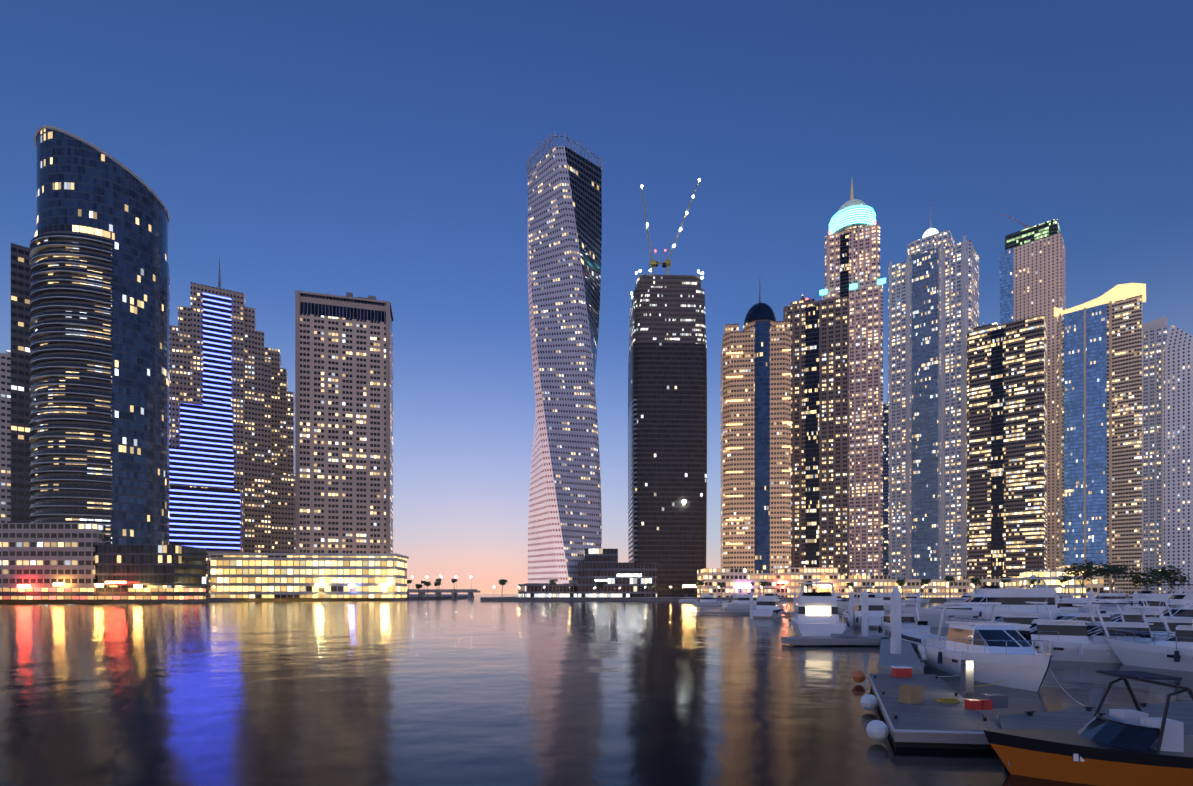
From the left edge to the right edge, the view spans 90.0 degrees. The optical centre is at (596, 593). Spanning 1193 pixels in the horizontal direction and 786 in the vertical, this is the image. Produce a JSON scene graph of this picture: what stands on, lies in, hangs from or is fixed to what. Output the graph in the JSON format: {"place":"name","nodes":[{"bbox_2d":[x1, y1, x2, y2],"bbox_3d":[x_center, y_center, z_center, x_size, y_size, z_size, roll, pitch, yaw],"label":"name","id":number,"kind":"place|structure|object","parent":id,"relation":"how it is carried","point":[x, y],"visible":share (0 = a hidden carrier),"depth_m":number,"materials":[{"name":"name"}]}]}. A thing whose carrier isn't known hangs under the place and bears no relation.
{"place":"outdoors","nodes":[
{"label":"outdoors","id":0,"kind":"place"},
{"bbox_2d":[0,594,1192,785],"bbox_3d":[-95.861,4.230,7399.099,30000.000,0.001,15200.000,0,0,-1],"label":"water","id":1,"kind":"structure","parent":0,"point":[475,691],"depth_m":24.34,"materials":[{"name":"blue liquid"}]},
{"bbox_2d":[407,589,479,598],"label":"causeway bridge","id":2,"kind":"structure","parent":1,"relation":"on","point":[437,592],"depth_m":466.36,"materials":[{"name":"concrete"}]},
{"bbox_2d":[0,594,1132,603],"bbox_3d":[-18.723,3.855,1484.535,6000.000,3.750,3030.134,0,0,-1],"label":"quays","id":3,"kind":"object","parent":1,"relation":"on","point":[410,597],"visible":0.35,"depth_m":348.89,"materials":[{"name":"grey concrete"}]},
{"bbox_2d":[0,350,10,522],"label":"skyscraper","id":4,"kind":"structure","parent":3,"relation":"on","point":[5,438],"depth_m":321.13,"materials":[{"name":"concrete"}]},
{"bbox_2d":[11,125,169,544],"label":"round tower","id":5,"kind":"structure","parent":3,"relation":"on","point":[90,355],"depth_m":242.32,"materials":[{"name":"blue glass"}]},
{"bbox_2d":[0,523,205,598],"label":"podium","id":6,"kind":"object","parent":3,"relation":"on","point":[79,560],"visible":0.97,"depth_m":236.20,"materials":[{"name":"concrete"}]},
{"bbox_2d":[17,581,830,587],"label":"shop signs","id":7,"kind":"object","parent":6,"relation":"attached to","point":[350,586],"visible":0.94,"depth_m":321.63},
{"bbox_2d":[170,257,294,596],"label":"stepped tower","id":8,"kind":"structure","parent":3,"relation":"on","point":[230,492],"depth_m":396.99,"materials":[{"name":"glass"}]},
{"bbox_2d":[264,347,294,474],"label":"stepped tower","id":9,"kind":"structure","parent":3,"relation":"on","point":[282,430],"depth_m":442.51,"materials":[{"name":"stone"}]},
{"bbox_2d":[208,553,408,597],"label":"low-rise building","id":10,"kind":"structure","parent":3,"relation":"on","point":[269,575],"depth_m":322.81,"materials":[{"name":"beige glass"}]},
{"bbox_2d":[295,290,392,552],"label":"tower slab","id":11,"kind":"structure","parent":3,"relation":"on","point":[343,424],"depth_m":361.09,"materials":[{"name":"concrete"}]},
{"bbox_2d":[527,131,601,583],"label":"twisted tower","id":12,"kind":"structure","parent":3,"relation":"on","point":[564,280],"depth_m":400.00,"materials":[{"name":"concrete"}]},
{"bbox_2d":[518,549,656,596],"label":"low-rise building","id":13,"kind":"structure","parent":3,"relation":"on","point":[614,575],"depth_m":386.00,"materials":[{"name":"concrete"}]},
{"bbox_2d":[213,576,1064,597],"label":"street lamps","id":14,"kind":"object","parent":3,"relation":"on","point":[782,590],"visible":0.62,"depth_m":343.01,"materials":[{"name":"grey"}]},
{"bbox_2d":[628,269,706,596],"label":"skyscraper","id":15,"kind":"structure","parent":3,"relation":"on","point":[667,446],"depth_m":441.99,"materials":[{"name":"concrete"}]},
{"bbox_2d":[641,179,700,274],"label":"construction cranes","id":16,"kind":"object","parent":15,"relation":"on","point":[654,263],"visible":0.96,"depth_m":462.60,"materials":[{"name":"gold metal"}]},
{"bbox_2d":[407,575,1071,597],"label":"trees","id":17,"kind":"object","parent":3,"relation":"on","point":[766,583],"visible":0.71,"depth_m":344.44,"materials":[{"name":"green plant"}]},
{"bbox_2d":[721,282,790,572],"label":"skyscraper","id":18,"kind":"structure","parent":3,"relation":"on","point":[756,445],"depth_m":423.77,"materials":[{"name":"concrete"}]},
{"bbox_2d":[820,181,885,574],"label":"domed skyscraper","id":19,"kind":"structure","parent":3,"relation":"on","point":[852,255],"depth_m":579.92,"materials":[{"name":"concrete"}]},
{"bbox_2d":[697,568,1019,596],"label":"low-rise buildings","id":20,"kind":"structure","parent":3,"relation":"on","point":[713,578],"depth_m":374.65,"materials":[{"name":"concrete"}]},
{"bbox_2d":[888,201,978,578],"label":"skyscraper","id":21,"kind":"structure","parent":3,"relation":"on","point":[933,300],"depth_m":566.47,"materials":[{"name":"glass"}]},
{"bbox_2d":[1020,565,1102,596],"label":"lowrise building","id":22,"kind":"structure","parent":3,"relation":"on","point":[1095,587],"depth_m":296.91,"materials":[{"name":"concrete"}]},
{"bbox_2d":[1054,283,1145,595],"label":"tower","id":23,"kind":"structure","parent":3,"relation":"on","point":[1099,429],"depth_m":558.60,"materials":[{"name":"glass"}]},
{"bbox_2d":[1063,560,1190,596],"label":"shore trees","id":24,"kind":"object","parent":3,"relation":"on","point":[1163,574],"visible":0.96,"depth_m":219.28,"materials":[{"name":"green plant"}]},
{"bbox_2d":[1162,325,1192,593],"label":"skyscraper","id":25,"kind":"structure","parent":3,"relation":"on","point":[1177,451],"depth_m":560.09,"materials":[{"name":"concrete"}]},
{"bbox_2d":[679,595,697,601],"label":"yacht","id":26,"kind":"object","parent":1,"relation":"on","point":[688,599],"visible":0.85,"depth_m":298.95,"materials":[{"name":"white plastic"}]},
{"bbox_2d":[691,590,728,604],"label":"yacht","id":27,"kind":"object","parent":1,"relation":"on","point":[706,599],"visible":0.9,"depth_m":216.72,"materials":[{"name":"white plastic"}]},
{"bbox_2d":[720,588,756,608],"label":"yacht","id":28,"kind":"object","parent":1,"relation":"on","point":[741,601],"visible":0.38,"depth_m":169.49,"materials":[{"name":"white plastic"}]},
{"bbox_2d":[753,586,784,617],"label":"yacht","id":29,"kind":"object","parent":1,"relation":"on","point":[768,606],"visible":0.88,"depth_m":105.67,"materials":[{"name":"white plastic"}]},
{"bbox_2d":[778,597,787,602],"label":"yacht","id":30,"kind":"object","parent":1,"relation":"on","point":[782,600],"visible":0.46,"depth_m":266.66,"materials":[{"name":"white plastic"}]},
{"bbox_2d":[691,611,923,673],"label":"dock fingers","id":31,"kind":"object","parent":1,"relation":"on","point":[907,656],"visible":0.25,"depth_m":48.13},
{"bbox_2d":[789,579,845,636],"bbox_3d":[22.304,1.105,61.168,5.097,6.950,14.800,0,0,14],"label":"yacht","id":32,"kind":"object","parent":1,"relation":"on","point":[816,614],"visible":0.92,"depth_m":57.32,"materials":[{"name":"white plastic"}]},
{"bbox_2d":[831,590,848,601],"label":"yacht","id":33,"kind":"object","parent":1,"relation":"on","point":[839,597],"visible":0.17,"depth_m":239.01,"materials":[{"name":"white plastic"}]},
{"bbox_2d":[842,585,884,627],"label":"yacht","id":34,"kind":"object","parent":1,"relation":"on","point":[876,611],"visible":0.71,"depth_m":76.65,"materials":[{"name":"white plastic"}]},
{"bbox_2d":[837,584,904,609],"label":"yacht","id":35,"kind":"object","parent":1,"relation":"on","point":[885,597],"visible":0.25,"depth_m":158.41,"materials":[{"name":"white plastic"}]},
{"bbox_2d":[878,603,919,636],"bbox_3d":[28.886,2.388,56.899,3.306,4.383,8.700,0,0,9],"label":"yacht","id":36,"kind":"object","parent":1,"relation":"on","point":[908,621],"visible":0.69,"depth_m":55.94,"materials":[{"name":"white plastic"}]},
{"bbox_2d":[901,591,930,602],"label":"yacht","id":37,"kind":"object","parent":1,"relation":"on","point":[911,598],"visible":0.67,"depth_m":266.55,"materials":[{"name":"white plastic"}]},
{"bbox_2d":[901,621,942,650],"bbox_3d":[24.998,3.329,45.957,2.496,2.502,7.500,0,0,9],"label":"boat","id":38,"kind":"object","parent":1,"relation":"on","point":[920,635],"visible":0.35,"depth_m":45.15,"materials":[{"name":"white plastic"}]},
{"bbox_2d":[750,587,1138,653],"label":"mooring piles","id":39,"kind":"object","parent":1,"relation":"on","point":[895,620],"visible":0.69,"depth_m":54.32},
{"bbox_2d":[939,598,965,605],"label":"yacht","id":40,"kind":"object","parent":1,"relation":"on","point":[959,599],"visible":0.12,"depth_m":98.54,"materials":[{"name":"white plastic"}]},
{"bbox_2d":[950,589,975,601],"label":"yacht","id":41,"kind":"object","parent":1,"relation":"on","point":[966,596],"visible":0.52,"depth_m":282.99,"materials":[{"name":"white plastic"}]},
{"bbox_2d":[918,591,1052,691],"bbox_3d":[19.806,2.118,30.325,3.903,4.925,11.200,0,0,9],"label":"white cruiser","id":42,"kind":"object","parent":1,"relation":"on","point":[1009,654],"visible":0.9,"depth_m":28.62,"materials":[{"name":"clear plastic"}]},
{"bbox_2d":[901,568,1085,626],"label":"yacht","id":43,"kind":"object","parent":1,"relation":"on","point":[1012,600],"visible":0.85,"depth_m":73.38,"materials":[{"name":"white plastic"}]},
{"bbox_2d":[961,596,1052,624],"bbox_3d":[36.219,2.279,51.141,9.700,4.603,3.505,0,0,19],"label":"cruiser","id":44,"kind":"object","parent":1,"relation":"on","point":[1017,618],"visible":0.29,"depth_m":50.28,"materials":[{"name":"white plastic"}]},
{"bbox_2d":[852,659,1192,765],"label":"dock","id":45,"kind":"object","parent":1,"relation":"on","point":[925,711],"visible":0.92,"depth_m":18.34,"materials":[{"name":"grey concrete"}]},
{"bbox_2d":[1042,585,1060,611],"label":"yacht","id":46,"kind":"object","parent":1,"relation":"on","point":[1058,605],"visible":0.12,"depth_m":85.76,"materials":[{"name":"white plastic"}]},
{"bbox_2d":[1057,590,1073,601],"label":"yacht","id":47,"kind":"object","parent":1,"relation":"on","point":[1065,595],"visible":0.23,"depth_m":240.24,"materials":[{"name":"white plastic"}]},
{"bbox_2d":[1029,595,1140,662],"bbox_3d":[30.118,2.279,38.650,9.700,4.603,3.505,0,0,29],"label":"yacht","id":48,"kind":"object","parent":1,"relation":"on","point":[1068,640],"visible":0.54,"depth_m":37.41,"materials":[{"name":"white plastic"}]},
{"bbox_2d":[983,670,1192,785],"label":"motorboat","id":49,"kind":"object","parent":1,"relation":"on","point":[1128,747],"visible":1,"depth_m":13.20,"materials":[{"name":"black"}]},
{"bbox_2d":[1059,569,1127,611],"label":"yacht","id":50,"kind":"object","parent":1,"relation":"on","point":[1066,604],"depth_m":99.09,"materials":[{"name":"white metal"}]},
{"bbox_2d":[1055,594,1141,624],"bbox_3d":[41.169,2.224,50.230,10.200,4.711,3.604,0,0,4],"label":"cruiser","id":51,"kind":"object","parent":1,"relation":"on","point":[1078,616],"visible":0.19,"depth_m":49.18,"materials":[{"name":"white plastic"}]},
{"bbox_2d":[1095,585,1129,606],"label":"yacht","id":52,"kind":"object","parent":1,"relation":"on","point":[1105,596],"visible":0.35,"depth_m":184.40,"materials":[{"name":"white plastic"}]},
{"bbox_2d":[1081,594,1146,613],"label":"yacht","id":53,"kind":"object","parent":1,"relation":"on","point":[1105,610],"visible":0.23,"depth_m":67.63,"materials":[{"name":"white plastic"}]},
{"bbox_2d":[1086,596,1171,654],"bbox_3d":[32.981,2.333,37.533,9.200,4.494,3.406,0,0,19],"label":"yacht","id":54,"kind":"object","parent":1,"relation":"on","point":[1098,629],"visible":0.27,"depth_m":36.62,"materials":[{"name":"white plastic"}]},
{"bbox_2d":[1126,591,1138,598],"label":"yacht","id":55,"kind":"object","parent":1,"relation":"on","point":[1130,596],"visible":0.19,"depth_m":268.89,"materials":[{"name":"white plastic"}]},
{"bbox_2d":[1078,575,1192,612],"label":"yacht","id":56,"kind":"object","parent":1,"relation":"on","point":[1145,595],"visible":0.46,"depth_m":84.89,"materials":[{"name":"white plastic"}]},
{"bbox_2d":[1106,594,1172,622],"bbox_3d":[48.288,2.171,53.627,10.700,4.819,3.704,0,0,9],"label":"cruiser","id":57,"kind":"object","parent":1,"relation":"on","point":[1132,616],"visible":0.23,"depth_m":52.62,"materials":[{"name":"white plastic"}]},
{"bbox_2d":[1105,595,1192,617],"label":"yacht","id":58,"kind":"object","parent":1,"relation":"on","point":[1179,607],"visible":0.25,"depth_m":56.74,"materials":[{"name":"white plastic"}]},
{"bbox_2d":[1106,624,1192,671],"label":"yacht","id":59,"kind":"object","parent":1,"relation":"on","point":[1175,652],"visible":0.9,"depth_m":33.58,"materials":[{"name":"white plastic"}]},
{"bbox_2d":[1143,603,1192,635],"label":"yacht","id":60,"kind":"object","parent":1,"relation":"on","point":[1159,626],"visible":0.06,"depth_m":41.56,"materials":[{"name":"white plastic"}]},
{"bbox_2d":[0,0,1192,593],"label":"sky","id":61,"kind":"structure","parent":0,"point":[381,149],"materials":[{"name":"blue"}]},
{"bbox_2d":[783,293,848,574],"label":"dark tower","id":62,"kind":"structure","parent":0,"point":[819,330],"depth_m":484.84,"materials":[{"name":"concrete"}]},
{"bbox_2d":[883,393,887,574],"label":"skyscraper","id":63,"kind":"structure","parent":0,"point":[885,489],"depth_m":657.34,"materials":[{"name":"glass"}]},
{"bbox_2d":[861,619,1086,706],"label":"mooring lines","id":64,"kind":"object","parent":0,"point":[985,667],"visible":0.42,"depth_m":26.00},
{"bbox_2d":[967,315,1046,576],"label":"dark tower","id":65,"kind":"structure","parent":0,"point":[1006,449],"depth_m":509.53,"materials":[{"name":"glass"}]},
{"bbox_2d":[1000,213,1065,570],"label":"tower","id":66,"kind":"structure","parent":0,"point":[1032,271],"depth_m":641.73,"materials":[{"name":"concrete"}]},
{"bbox_2d":[1143,316,1167,593],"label":"white tower","id":67,"kind":"structure","parent":0,"point":[1155,332],"depth_m":583.02,"materials":[{"name":"concrete"}]}
]}

